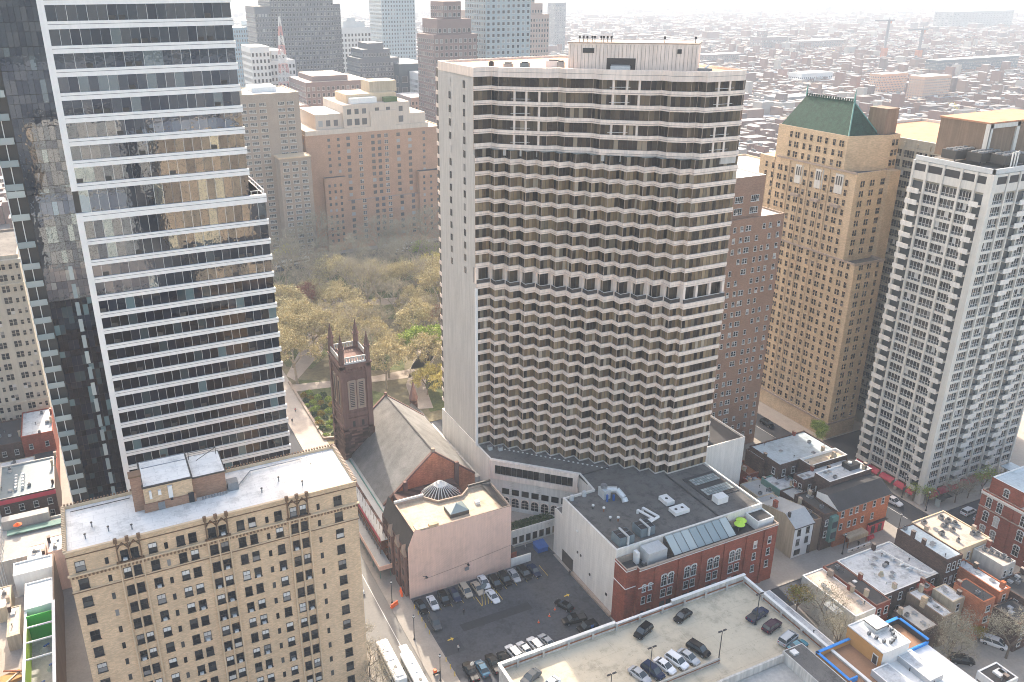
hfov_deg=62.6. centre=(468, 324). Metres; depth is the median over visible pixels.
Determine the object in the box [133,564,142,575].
window
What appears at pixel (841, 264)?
window
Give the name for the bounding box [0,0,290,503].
glass tower
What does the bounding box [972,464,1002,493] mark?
tree
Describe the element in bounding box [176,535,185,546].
window
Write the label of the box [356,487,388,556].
scaffold
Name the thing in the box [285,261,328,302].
tree
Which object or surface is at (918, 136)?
slab tower
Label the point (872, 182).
window
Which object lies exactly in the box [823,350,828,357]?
window
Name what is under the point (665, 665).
parked car
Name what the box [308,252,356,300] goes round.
tree
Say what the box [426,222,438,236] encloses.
tree
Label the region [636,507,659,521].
white pipe
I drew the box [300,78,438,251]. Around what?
brick hotel block
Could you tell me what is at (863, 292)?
window
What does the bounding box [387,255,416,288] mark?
tree
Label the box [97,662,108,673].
window
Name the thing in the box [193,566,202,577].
window
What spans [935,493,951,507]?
bus shelter
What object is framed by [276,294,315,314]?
tree
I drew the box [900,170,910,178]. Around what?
window
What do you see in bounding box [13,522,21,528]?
orange parasol
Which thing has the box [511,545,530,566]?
lot wall
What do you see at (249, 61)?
window
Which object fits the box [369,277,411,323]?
tree
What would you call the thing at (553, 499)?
window
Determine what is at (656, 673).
parked car
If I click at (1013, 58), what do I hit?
window
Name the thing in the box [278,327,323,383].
tree
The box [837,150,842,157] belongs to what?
window
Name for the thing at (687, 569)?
window
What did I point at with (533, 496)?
window
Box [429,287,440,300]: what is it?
tree
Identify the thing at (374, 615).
road surface
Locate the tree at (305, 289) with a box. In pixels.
[296,280,317,304]
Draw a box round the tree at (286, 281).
[276,272,310,288]
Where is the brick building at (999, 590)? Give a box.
[954,559,1010,604]
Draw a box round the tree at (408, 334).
[396,321,441,360]
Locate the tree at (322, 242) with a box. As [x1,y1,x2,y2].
[310,235,342,253]
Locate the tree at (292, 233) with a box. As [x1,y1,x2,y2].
[270,224,309,271]
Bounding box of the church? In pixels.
[327,319,479,527]
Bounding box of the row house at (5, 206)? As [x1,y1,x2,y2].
[2,197,9,223]
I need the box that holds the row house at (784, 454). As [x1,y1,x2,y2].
[749,430,833,478]
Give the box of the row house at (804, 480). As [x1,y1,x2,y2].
[792,458,847,491]
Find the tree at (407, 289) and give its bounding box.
[393,283,424,320]
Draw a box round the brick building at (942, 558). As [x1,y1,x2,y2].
[894,523,962,587]
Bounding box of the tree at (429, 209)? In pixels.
[402,203,438,253]
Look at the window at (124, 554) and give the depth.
135.03 m
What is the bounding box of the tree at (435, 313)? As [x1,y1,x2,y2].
[398,294,440,328]
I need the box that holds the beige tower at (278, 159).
[239,84,316,259]
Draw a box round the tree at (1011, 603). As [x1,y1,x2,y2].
[986,597,1023,651]
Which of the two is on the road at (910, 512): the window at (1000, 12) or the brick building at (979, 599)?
the brick building at (979, 599)
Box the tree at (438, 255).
[419,251,439,282]
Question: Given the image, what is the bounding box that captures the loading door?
[562,549,572,570]
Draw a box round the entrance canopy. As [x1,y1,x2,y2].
[1000,462,1019,470]
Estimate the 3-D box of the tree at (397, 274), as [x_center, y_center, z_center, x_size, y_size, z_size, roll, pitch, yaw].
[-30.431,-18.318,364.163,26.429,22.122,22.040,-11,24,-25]
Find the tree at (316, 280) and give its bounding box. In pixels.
[296,274,327,308]
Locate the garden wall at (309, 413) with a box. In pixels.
[288,381,333,439]
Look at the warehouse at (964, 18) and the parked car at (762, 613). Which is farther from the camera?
the warehouse at (964, 18)
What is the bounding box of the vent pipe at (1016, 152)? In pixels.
[1010,151,1019,166]
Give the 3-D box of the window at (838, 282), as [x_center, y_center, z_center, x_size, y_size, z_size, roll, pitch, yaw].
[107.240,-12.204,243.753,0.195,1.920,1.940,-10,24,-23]
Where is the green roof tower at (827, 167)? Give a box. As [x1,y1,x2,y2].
[758,83,900,437]
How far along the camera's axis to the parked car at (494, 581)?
195.18 m
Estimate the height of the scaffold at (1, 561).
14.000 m
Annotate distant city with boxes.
[0,0,1023,182]
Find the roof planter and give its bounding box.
[878,571,883,576]
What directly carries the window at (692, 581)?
in the brick hall
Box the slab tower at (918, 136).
[855,118,940,424]
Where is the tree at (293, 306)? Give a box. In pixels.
[276,296,323,347]
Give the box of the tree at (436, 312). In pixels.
[429,302,440,322]
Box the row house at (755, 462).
[744,448,767,477]
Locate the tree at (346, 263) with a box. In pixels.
[331,251,364,292]
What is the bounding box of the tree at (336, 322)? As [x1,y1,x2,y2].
[312,312,362,346]
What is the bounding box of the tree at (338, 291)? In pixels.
[316,281,364,310]
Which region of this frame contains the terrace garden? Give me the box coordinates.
[511,507,554,545]
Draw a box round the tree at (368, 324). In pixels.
[359,316,393,351]
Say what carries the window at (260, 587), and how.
in the apartment building at (209, 567)
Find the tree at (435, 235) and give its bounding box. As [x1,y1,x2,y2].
[429,226,438,237]
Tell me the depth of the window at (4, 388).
260.02 m
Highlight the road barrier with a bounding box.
[390,600,397,608]
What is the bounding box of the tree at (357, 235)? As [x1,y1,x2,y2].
[345,229,375,264]
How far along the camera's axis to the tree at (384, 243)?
404.22 m
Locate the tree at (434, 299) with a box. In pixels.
[419,294,438,324]
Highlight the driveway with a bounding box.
[513,542,554,566]
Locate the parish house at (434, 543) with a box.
[382,479,511,598]
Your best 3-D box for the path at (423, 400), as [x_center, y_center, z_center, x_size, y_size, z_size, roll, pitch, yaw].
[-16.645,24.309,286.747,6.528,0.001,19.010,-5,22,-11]
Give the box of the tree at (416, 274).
[405,259,429,287]
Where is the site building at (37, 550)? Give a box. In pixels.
[27,542,47,559]
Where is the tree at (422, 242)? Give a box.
[391,233,439,260]
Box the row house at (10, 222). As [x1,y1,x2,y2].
[8,214,12,228]
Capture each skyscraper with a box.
[232,26,248,87]
[241,20,246,26]
[245,6,273,47]
[258,0,336,75]
[333,3,343,72]
[341,16,370,73]
[347,41,398,91]
[369,0,415,59]
[417,1,476,123]
[461,9,464,17]
[465,0,530,58]
[530,0,548,55]
[547,2,565,50]
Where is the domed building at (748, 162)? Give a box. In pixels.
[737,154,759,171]
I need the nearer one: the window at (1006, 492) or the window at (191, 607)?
the window at (191, 607)
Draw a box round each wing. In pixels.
[739,460,758,486]
[740,476,774,497]
[742,476,760,482]
[756,493,777,501]
[761,475,792,496]
[779,482,816,501]
[892,604,938,647]
[904,583,953,646]
[915,576,934,596]
[919,584,964,630]
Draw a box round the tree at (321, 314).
[285,307,340,351]
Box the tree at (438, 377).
[428,364,442,391]
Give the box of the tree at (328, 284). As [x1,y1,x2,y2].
[313,278,350,314]
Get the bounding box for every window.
[0,264,5,270]
[0,274,7,281]
[0,332,4,338]
[0,342,7,349]
[1,286,10,293]
[1,353,9,360]
[2,387,48,419]
[3,363,12,370]
[4,297,13,304]
[4,507,10,513]
[6,308,15,315]
[6,374,14,380]
[8,384,16,391]
[9,318,17,325]
[11,329,20,336]
[11,394,19,401]
[13,340,22,347]
[13,404,21,411]
[16,350,24,357]
[18,361,26,368]
[19,503,25,510]
[21,371,29,378]
[23,381,31,388]
[25,391,34,398]
[28,401,36,408]
[33,500,39,507]
[47,497,53,504]
[50,509,55,515]
[74,560,86,572]
[78,577,90,590]
[82,595,94,608]
[86,612,97,625]
[90,629,101,641]
[93,646,104,657]
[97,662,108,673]
[100,677,110,681]
[120,549,129,561]
[123,566,132,578]
[127,584,135,596]
[130,546,139,558]
[130,601,139,612]
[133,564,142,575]
[137,582,146,593]
[140,598,149,609]
[148,542,157,553]
[151,559,160,571]
[154,577,164,588]
[157,593,166,605]
[160,610,169,621]
[163,626,172,637]
[166,641,175,652]
[168,657,177,668]
[171,672,180,681]
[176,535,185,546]
[179,552,188,563]
[181,569,190,580]
[184,586,193,597]
[187,602,196,613]
[188,532,197,543]
[189,618,198,629]
[191,549,199,560]
[192,634,201,645]
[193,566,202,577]
[195,649,203,660]
[196,583,204,594]
[198,599,207,610]
[201,615,209,626]
[203,630,212,641]
[206,646,214,656]
[207,527,216,538]
[210,544,219,555]
[212,561,221,572]
[215,577,223,588]
[217,594,226,604]
[218,524,227,535]
[219,609,228,620]
[221,541,229,552]
[222,625,230,635]
[223,558,231,569]
[224,640,232,651]
[225,575,234,586]
[228,591,236,601]
[230,606,238,617]
[232,622,240,632]
[234,637,242,648]
[236,520,244,531]
[238,30,247,85]
[238,536,246,547]
[241,50,271,85]
[241,554,249,564]
[243,570,251,581]
[245,586,253,596]
[246,13,272,46]
[247,602,255,612]
[248,517,256,528]
[250,533,258,544]
[252,551,260,561]
[254,567,262,577]
[256,583,264,593]
[258,0,335,71]
[258,598,266,609]
[269,161,313,253]
[274,510,282,521]
[276,527,284,538]
[278,544,285,554]
[279,560,287,570]
[281,576,289,586]
[283,591,290,601]
[284,606,292,617]
[289,81,358,102]
[289,506,297,517]
[291,523,298,533]
[293,540,300,550]
[294,556,301,566]
[299,504,306,515]
[301,520,308,531]
[302,537,309,548]
[303,131,438,241]
[333,495,341,506]
[335,511,343,522]
[336,528,344,539]
[337,41,342,70]
[337,544,345,554]
[338,559,346,570]
[339,574,347,585]
[341,589,348,600]
[342,604,349,614]
[343,619,350,629]
[344,633,351,643]
[345,647,352,657]
[347,52,397,78]
[347,119,351,125]
[355,33,369,46]
[362,118,366,124]
[369,0,415,59]
[402,76,407,82]
[402,87,407,92]
[410,78,417,91]
[417,5,475,122]
[465,0,529,58]
[495,465,572,485]
[502,488,508,493]
[511,498,519,507]
[512,490,518,495]
[519,535,523,542]
[521,499,528,509]
[522,491,528,497]
[526,533,530,540]
[530,501,538,511]
[531,493,538,499]
[532,0,548,55]
[539,529,543,536]
[540,503,548,512]
[541,495,548,500]
[548,5,565,49]
[550,505,558,514]
[551,496,558,502]
[640,596,644,604]
[641,584,646,592]
[646,594,650,602]
[648,582,652,590]
[659,588,665,597]
[660,573,667,586]
[666,586,671,595]
[667,571,674,584]
[682,580,688,589]
[683,565,690,578]
[689,578,694,587]
[690,563,696,576]
[700,55,737,61]
[705,572,710,581]
[706,558,713,570]
[711,570,717,579]
[712,555,719,568]
[727,564,732,573]
[728,550,734,563]
[733,208,741,215]
[733,562,738,571]
[734,548,741,560]
[735,196,743,203]
[735,311,740,316]
[736,300,741,306]
[740,269,745,274]
[741,258,746,263]
[744,236,749,242]
[745,225,750,231]
[749,206,757,213]
[749,564,753,572]
[750,32,786,46]
[750,194,758,201]
[751,552,755,560]
[753,540,757,548]
[763,559,767,567]
[792,151,797,157]
[793,141,798,148]
[793,187,798,193]
[793,549,799,555]
[794,131,799,138]
[797,256,801,262]
[809,307,814,314]
[810,298,815,305]
[811,41,842,47]
[812,289,817,296]
[813,155,819,162]
[813,280,818,287]
[815,146,820,152]
[815,271,820,278]
[816,262,821,269]
[817,136,822,142]
[818,254,822,260]
[822,359,827,366]
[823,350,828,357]
[825,245,831,252]
[825,342,830,349]
[826,333,831,340]
[827,235,832,242]
[827,324,833,331]
[829,226,834,233]
[829,315,834,322]
[830,216,835,223]
[831,306,836,313]
[832,207,837,214]
[832,297,837,304]
[833,197,838,204]
[834,288,839,295]
[835,160,841,167]
[835,279,840,286]
[836,270,842,277]
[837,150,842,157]
[838,140,844,147]
[838,261,843,267]
[847,328,852,334]
[848,249,853,255]
[848,319,853,326]
[849,239,854,246]
[850,310,855,317]
[851,230,856,236]
[852,301,856,307]
[853,220,858,226]
[853,292,858,298]
[854,210,859,217]
[855,283,860,289]
[856,200,861,207]
[856,273,861,280]
[856,318,861,324]
[858,190,863,197]
[858,247,862,253]
[858,309,863,315]
[859,181,864,187]
[859,238,864,244]
[859,300,864,306]
[861,228,866,234]
[861,290,866,297]
[862,219,867,225]
[863,281,868,287]
[864,209,869,215]
[865,272,869,278]
[866,199,871,205]
[867,189,873,196]
[869,179,874,186]
[869,236,874,242]
[871,226,876,233]
[873,217,877,223]
[874,207,879,214]
[876,198,881,204]
[878,188,883,194]
[880,178,884,184]
[883,605,888,614]
[884,257,893,265]
[885,248,895,255]
[887,238,896,246]
[889,229,898,237]
[891,219,900,227]
[893,209,902,218]
[894,200,904,208]
[896,190,906,198]
[897,148,901,155]
[897,591,902,600]
[898,180,908,188]
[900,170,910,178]
[901,160,911,168]
[903,150,914,158]
[925,58,1017,69]
[933,12,1012,25]
[978,523,985,533]
[981,510,988,522]
[982,615,987,623]
[984,496,992,508]
[984,605,990,612]
[989,529,995,541]
[991,515,999,528]
[995,502,1003,514]
[1002,488,1009,498]
[1010,544,1019,557]
[1014,529,1023,542]
[1018,515,1023,527]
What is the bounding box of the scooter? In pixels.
[433,668,439,674]
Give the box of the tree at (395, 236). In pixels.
[377,231,411,247]
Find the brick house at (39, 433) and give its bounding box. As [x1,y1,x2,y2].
[21,407,59,460]
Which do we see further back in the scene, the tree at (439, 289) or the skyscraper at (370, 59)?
the skyscraper at (370, 59)
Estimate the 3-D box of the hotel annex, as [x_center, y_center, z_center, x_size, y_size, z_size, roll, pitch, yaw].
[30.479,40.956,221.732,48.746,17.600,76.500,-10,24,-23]
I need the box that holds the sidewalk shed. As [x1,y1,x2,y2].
[358,513,391,578]
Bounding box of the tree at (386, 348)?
[369,335,415,388]
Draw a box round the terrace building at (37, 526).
[0,507,60,586]
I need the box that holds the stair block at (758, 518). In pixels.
[745,507,773,528]
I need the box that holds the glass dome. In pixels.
[393,478,463,503]
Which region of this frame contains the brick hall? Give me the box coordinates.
[611,516,778,621]
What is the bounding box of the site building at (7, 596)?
[0,585,14,622]
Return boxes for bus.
[274,256,309,267]
[376,638,406,681]
[400,650,427,681]
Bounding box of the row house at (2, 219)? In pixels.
[0,202,5,224]
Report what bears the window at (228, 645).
in the apartment building at (209, 567)
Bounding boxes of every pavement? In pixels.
[12,584,386,681]
[59,441,72,505]
[274,238,436,261]
[282,370,329,450]
[359,438,897,681]
[757,401,1023,514]
[790,604,1023,681]
[1013,564,1019,573]
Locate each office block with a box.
[241,44,272,86]
[269,48,295,87]
[289,70,365,106]
[299,101,308,106]
[394,58,417,92]
[396,92,418,109]
[409,71,418,91]
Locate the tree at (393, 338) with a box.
[370,330,412,377]
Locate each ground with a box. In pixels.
[0,0,1023,229]
[275,251,441,444]
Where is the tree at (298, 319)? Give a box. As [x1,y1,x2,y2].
[276,308,311,367]
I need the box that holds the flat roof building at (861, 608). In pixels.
[798,568,875,642]
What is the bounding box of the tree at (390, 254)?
[373,241,415,283]
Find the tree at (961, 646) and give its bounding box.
[922,620,982,662]
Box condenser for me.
[882,561,888,567]
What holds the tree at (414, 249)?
on the lawn at (336, 278)
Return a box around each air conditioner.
[658,494,674,506]
[668,503,689,516]
[712,492,728,505]
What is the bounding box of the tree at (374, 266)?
[349,256,395,298]
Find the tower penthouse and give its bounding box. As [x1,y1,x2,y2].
[934,109,1023,162]
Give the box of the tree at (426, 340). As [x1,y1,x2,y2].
[402,327,441,380]
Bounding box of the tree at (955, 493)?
[939,475,978,502]
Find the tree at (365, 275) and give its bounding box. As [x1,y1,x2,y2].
[347,258,392,314]
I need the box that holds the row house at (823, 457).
[797,448,846,472]
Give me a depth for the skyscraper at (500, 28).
554.13 m
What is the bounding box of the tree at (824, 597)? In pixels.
[798,576,857,634]
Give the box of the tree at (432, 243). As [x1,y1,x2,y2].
[416,235,439,253]
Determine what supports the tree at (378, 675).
on the pavement at (78, 669)
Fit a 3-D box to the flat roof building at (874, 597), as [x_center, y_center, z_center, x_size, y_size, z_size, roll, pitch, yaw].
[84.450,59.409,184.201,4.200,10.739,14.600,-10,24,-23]
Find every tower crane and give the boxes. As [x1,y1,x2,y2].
[875,18,894,56]
[908,26,928,56]
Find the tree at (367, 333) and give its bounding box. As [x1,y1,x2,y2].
[341,323,397,350]
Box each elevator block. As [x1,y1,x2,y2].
[870,662,911,681]
[897,649,943,681]
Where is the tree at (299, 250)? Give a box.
[277,242,319,284]
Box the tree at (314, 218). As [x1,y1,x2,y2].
[287,206,342,258]
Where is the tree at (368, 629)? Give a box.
[365,619,375,645]
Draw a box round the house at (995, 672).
[975,662,1017,681]
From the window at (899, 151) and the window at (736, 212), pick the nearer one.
the window at (736, 212)
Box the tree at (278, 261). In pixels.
[271,249,298,295]
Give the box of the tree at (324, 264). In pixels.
[306,252,341,282]
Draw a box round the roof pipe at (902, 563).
[875,549,935,574]
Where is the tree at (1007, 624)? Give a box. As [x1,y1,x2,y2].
[980,606,1023,658]
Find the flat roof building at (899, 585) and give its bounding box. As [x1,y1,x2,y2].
[837,541,938,620]
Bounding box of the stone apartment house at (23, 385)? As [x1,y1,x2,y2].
[0,228,51,421]
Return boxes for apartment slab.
[868,72,907,93]
[906,74,951,97]
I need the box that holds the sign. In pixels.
[481,583,486,596]
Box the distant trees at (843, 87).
[1,3,1022,181]
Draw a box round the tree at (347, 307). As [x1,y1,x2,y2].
[324,299,371,344]
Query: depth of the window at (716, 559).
187.19 m
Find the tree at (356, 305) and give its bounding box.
[331,297,380,328]
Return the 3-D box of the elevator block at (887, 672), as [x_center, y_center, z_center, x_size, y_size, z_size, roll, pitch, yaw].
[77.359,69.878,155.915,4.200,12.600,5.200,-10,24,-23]
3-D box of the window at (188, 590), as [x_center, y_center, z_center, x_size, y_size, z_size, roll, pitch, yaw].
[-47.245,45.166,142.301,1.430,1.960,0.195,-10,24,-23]
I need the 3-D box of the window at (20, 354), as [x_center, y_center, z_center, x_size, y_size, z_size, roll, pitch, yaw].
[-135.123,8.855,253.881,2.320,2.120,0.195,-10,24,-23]
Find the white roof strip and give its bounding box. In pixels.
[765,590,833,644]
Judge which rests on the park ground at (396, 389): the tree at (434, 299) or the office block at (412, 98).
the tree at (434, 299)
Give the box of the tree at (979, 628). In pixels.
[969,624,989,644]
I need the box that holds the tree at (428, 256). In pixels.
[406,253,439,292]
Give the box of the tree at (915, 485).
[905,481,924,500]
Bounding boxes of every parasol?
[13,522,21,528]
[734,521,744,526]
[736,517,746,522]
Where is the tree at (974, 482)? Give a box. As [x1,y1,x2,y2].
[956,473,981,497]
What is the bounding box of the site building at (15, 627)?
[6,604,23,650]
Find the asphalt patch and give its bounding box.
[439,602,531,655]
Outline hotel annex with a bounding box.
[442,408,762,616]
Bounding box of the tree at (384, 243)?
[362,235,404,268]
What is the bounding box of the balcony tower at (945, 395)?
[856,155,1023,504]
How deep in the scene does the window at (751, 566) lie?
193.65 m
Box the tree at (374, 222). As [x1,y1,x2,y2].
[354,210,402,259]
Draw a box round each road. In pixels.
[272,240,979,605]
[823,430,860,459]
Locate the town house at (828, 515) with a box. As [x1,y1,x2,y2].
[794,489,838,550]
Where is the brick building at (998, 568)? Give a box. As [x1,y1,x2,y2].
[970,539,1015,579]
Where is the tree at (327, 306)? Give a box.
[302,302,337,317]
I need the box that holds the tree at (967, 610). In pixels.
[934,605,984,653]
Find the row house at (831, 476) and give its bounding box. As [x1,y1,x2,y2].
[812,460,871,496]
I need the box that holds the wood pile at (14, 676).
[0,669,21,681]
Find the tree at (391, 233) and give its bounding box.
[377,225,410,244]
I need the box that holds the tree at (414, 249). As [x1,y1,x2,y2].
[408,239,439,254]
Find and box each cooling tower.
[941,145,976,161]
[966,148,1002,165]
[990,150,1023,167]
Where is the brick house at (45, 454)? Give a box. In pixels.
[31,449,60,485]
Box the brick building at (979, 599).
[953,578,995,640]
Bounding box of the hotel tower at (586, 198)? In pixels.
[435,40,746,473]
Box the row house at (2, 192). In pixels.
[0,188,5,196]
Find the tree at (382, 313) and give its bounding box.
[365,307,394,340]
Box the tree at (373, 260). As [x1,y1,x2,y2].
[344,257,383,302]
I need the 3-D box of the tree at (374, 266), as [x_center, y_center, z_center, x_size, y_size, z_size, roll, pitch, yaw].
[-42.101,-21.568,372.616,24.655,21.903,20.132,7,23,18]
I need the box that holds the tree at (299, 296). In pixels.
[276,283,305,300]
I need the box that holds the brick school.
[974,466,1023,566]
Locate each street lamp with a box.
[647,645,656,676]
[718,629,726,663]
[754,592,763,624]
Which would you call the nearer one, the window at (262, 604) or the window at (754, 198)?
the window at (262, 604)
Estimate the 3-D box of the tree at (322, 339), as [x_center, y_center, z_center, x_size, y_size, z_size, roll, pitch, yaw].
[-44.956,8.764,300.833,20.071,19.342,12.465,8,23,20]
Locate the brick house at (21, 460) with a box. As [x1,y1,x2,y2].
[0,456,34,466]
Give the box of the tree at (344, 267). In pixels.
[328,255,372,289]
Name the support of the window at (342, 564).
in the apartment building at (209, 567)
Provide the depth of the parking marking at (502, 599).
192.55 m
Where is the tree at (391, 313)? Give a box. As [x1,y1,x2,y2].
[358,302,394,323]
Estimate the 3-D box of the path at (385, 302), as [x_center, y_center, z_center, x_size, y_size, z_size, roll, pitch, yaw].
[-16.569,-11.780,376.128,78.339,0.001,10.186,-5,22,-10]
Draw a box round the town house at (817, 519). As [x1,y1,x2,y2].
[797,496,821,551]
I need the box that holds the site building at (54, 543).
[46,534,71,589]
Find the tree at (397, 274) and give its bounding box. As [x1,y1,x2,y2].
[368,260,429,305]
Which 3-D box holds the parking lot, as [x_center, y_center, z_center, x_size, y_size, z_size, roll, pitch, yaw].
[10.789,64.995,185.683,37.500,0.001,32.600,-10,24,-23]
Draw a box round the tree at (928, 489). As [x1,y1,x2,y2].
[917,484,936,506]
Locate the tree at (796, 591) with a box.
[785,583,815,611]
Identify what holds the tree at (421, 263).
on the lawn at (371, 296)
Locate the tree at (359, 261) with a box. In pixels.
[348,252,371,296]
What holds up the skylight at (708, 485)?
on the hotel annex
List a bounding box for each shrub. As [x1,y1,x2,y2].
[304,389,313,395]
[309,399,317,404]
[309,407,316,412]
[313,394,321,399]
[314,419,324,425]
[317,424,325,431]
[319,392,327,397]
[324,407,332,413]
[325,396,331,402]
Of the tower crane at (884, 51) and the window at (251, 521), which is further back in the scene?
the tower crane at (884, 51)
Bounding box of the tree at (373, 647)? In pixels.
[363,636,393,676]
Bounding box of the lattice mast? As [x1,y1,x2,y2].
[278,17,289,86]
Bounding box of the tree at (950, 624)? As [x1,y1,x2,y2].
[933,612,983,659]
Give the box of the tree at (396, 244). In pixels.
[378,236,416,262]
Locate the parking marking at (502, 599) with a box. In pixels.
[440,569,568,640]
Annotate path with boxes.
[286,351,321,379]
[293,369,409,390]
[301,271,341,350]
[346,294,438,305]
[406,318,440,384]
[406,385,432,408]
[410,347,432,368]
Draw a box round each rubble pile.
[39,643,50,654]
[47,663,51,671]
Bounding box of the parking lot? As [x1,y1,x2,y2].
[411,555,611,681]
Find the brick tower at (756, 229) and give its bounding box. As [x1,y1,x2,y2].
[711,167,784,443]
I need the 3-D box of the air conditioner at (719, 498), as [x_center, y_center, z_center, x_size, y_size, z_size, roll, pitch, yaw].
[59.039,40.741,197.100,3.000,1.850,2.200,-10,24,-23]
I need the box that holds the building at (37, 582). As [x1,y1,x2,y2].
[13,553,66,681]
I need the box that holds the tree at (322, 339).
[312,323,362,353]
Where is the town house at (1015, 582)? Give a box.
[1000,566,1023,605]
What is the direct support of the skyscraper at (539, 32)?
on the ground at (243, 4)
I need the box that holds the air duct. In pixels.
[598,483,627,502]
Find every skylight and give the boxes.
[444,501,468,517]
[663,517,736,556]
[682,471,738,499]
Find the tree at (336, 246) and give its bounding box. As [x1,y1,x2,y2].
[314,238,348,260]
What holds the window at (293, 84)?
in the office block at (313, 88)
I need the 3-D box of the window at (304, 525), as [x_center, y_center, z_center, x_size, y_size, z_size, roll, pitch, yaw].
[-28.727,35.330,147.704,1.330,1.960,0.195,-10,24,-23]
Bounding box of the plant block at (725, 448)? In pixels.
[705,415,744,485]
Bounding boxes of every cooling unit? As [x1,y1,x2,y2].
[611,527,634,546]
[632,518,654,537]
[842,459,860,470]
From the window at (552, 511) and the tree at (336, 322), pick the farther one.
the tree at (336, 322)
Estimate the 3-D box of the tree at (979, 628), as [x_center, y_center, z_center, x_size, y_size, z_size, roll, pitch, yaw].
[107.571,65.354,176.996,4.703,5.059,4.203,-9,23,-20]
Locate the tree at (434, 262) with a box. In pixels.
[416,254,440,300]
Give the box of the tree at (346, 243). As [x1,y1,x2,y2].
[321,234,370,283]
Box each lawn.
[274,276,298,309]
[281,326,327,368]
[298,379,387,432]
[323,254,431,288]
[360,334,404,369]
[363,284,438,319]
[425,371,443,411]
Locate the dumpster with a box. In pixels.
[532,538,548,552]
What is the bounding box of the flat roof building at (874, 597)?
[823,561,890,620]
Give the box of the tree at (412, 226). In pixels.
[385,214,426,259]
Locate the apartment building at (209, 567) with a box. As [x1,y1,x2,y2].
[60,443,368,681]
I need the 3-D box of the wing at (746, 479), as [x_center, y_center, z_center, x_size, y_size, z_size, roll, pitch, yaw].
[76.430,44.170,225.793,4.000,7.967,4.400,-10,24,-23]
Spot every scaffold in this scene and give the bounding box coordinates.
[0,526,7,586]
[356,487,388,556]
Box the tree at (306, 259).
[282,249,326,296]
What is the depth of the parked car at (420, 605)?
188.12 m
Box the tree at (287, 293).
[274,282,312,310]
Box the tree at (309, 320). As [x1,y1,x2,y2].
[297,308,323,350]
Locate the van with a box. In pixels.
[399,644,408,651]
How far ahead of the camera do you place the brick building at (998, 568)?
185.95 m
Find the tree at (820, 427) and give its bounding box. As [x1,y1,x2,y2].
[810,418,829,439]
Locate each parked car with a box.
[414,599,428,614]
[426,595,439,610]
[427,612,441,630]
[437,589,450,606]
[448,587,461,602]
[458,581,472,598]
[462,661,479,681]
[470,581,484,595]
[474,659,490,677]
[477,574,490,588]
[484,653,498,674]
[485,589,500,603]
[488,573,502,590]
[496,651,509,661]
[497,570,511,585]
[505,644,521,656]
[507,568,520,582]
[516,564,531,579]
[516,641,531,652]
[519,667,541,681]
[526,636,543,649]
[527,563,541,577]
[537,633,553,645]
[545,675,560,681]
[554,599,573,612]
[561,612,587,626]
[576,618,598,632]
[627,665,651,681]
[633,620,653,639]
[640,659,665,680]
[652,656,676,675]
[664,649,689,670]
[673,608,692,623]
[676,647,700,665]
[685,637,710,657]
[745,606,768,623]
[760,417,773,427]
[761,618,781,633]
[777,629,798,647]
[787,639,808,648]
[889,495,903,506]
[949,652,975,665]
[960,506,976,516]
[980,633,1007,650]
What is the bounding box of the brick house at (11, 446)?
[0,418,24,462]
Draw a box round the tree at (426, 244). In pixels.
[416,239,439,255]
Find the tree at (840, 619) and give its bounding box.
[811,609,859,641]
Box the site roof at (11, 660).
[0,595,24,681]
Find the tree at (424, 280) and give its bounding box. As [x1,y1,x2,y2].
[411,264,440,321]
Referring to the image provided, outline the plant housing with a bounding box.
[633,540,667,565]
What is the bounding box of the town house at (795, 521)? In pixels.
[761,496,815,558]
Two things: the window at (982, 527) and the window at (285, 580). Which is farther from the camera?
the window at (982, 527)
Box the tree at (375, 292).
[362,273,398,310]
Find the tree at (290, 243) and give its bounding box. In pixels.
[270,234,308,286]
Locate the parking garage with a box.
[497,573,871,681]
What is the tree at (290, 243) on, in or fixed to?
on the lawn at (283, 281)
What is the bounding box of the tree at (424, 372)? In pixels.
[411,361,440,394]
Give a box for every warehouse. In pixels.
[700,52,743,61]
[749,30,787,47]
[764,93,813,100]
[788,70,832,79]
[789,39,847,48]
[924,55,1018,69]
[932,10,1014,26]
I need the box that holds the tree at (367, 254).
[346,246,382,264]
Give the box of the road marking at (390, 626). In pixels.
[362,428,905,645]
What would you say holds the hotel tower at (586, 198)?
on the hotel annex
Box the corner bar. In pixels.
[816,474,892,552]
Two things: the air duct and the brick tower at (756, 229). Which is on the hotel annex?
the air duct
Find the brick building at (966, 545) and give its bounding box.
[911,510,989,561]
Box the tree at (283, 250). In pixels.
[273,243,296,266]
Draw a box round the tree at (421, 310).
[392,295,438,349]
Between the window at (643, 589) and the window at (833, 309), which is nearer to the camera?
the window at (643, 589)
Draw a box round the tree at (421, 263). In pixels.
[397,252,439,286]
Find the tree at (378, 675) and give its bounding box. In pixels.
[355,657,397,681]
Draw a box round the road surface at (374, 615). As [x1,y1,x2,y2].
[361,556,431,681]
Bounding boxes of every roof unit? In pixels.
[487,444,492,450]
[497,445,502,450]
[503,62,512,66]
[520,61,529,66]
[546,59,559,67]
[557,60,564,67]
[697,65,711,70]
[920,519,927,525]
[937,514,944,520]
[944,517,951,523]
[949,527,955,532]
[969,530,975,535]
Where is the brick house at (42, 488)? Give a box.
[0,456,61,516]

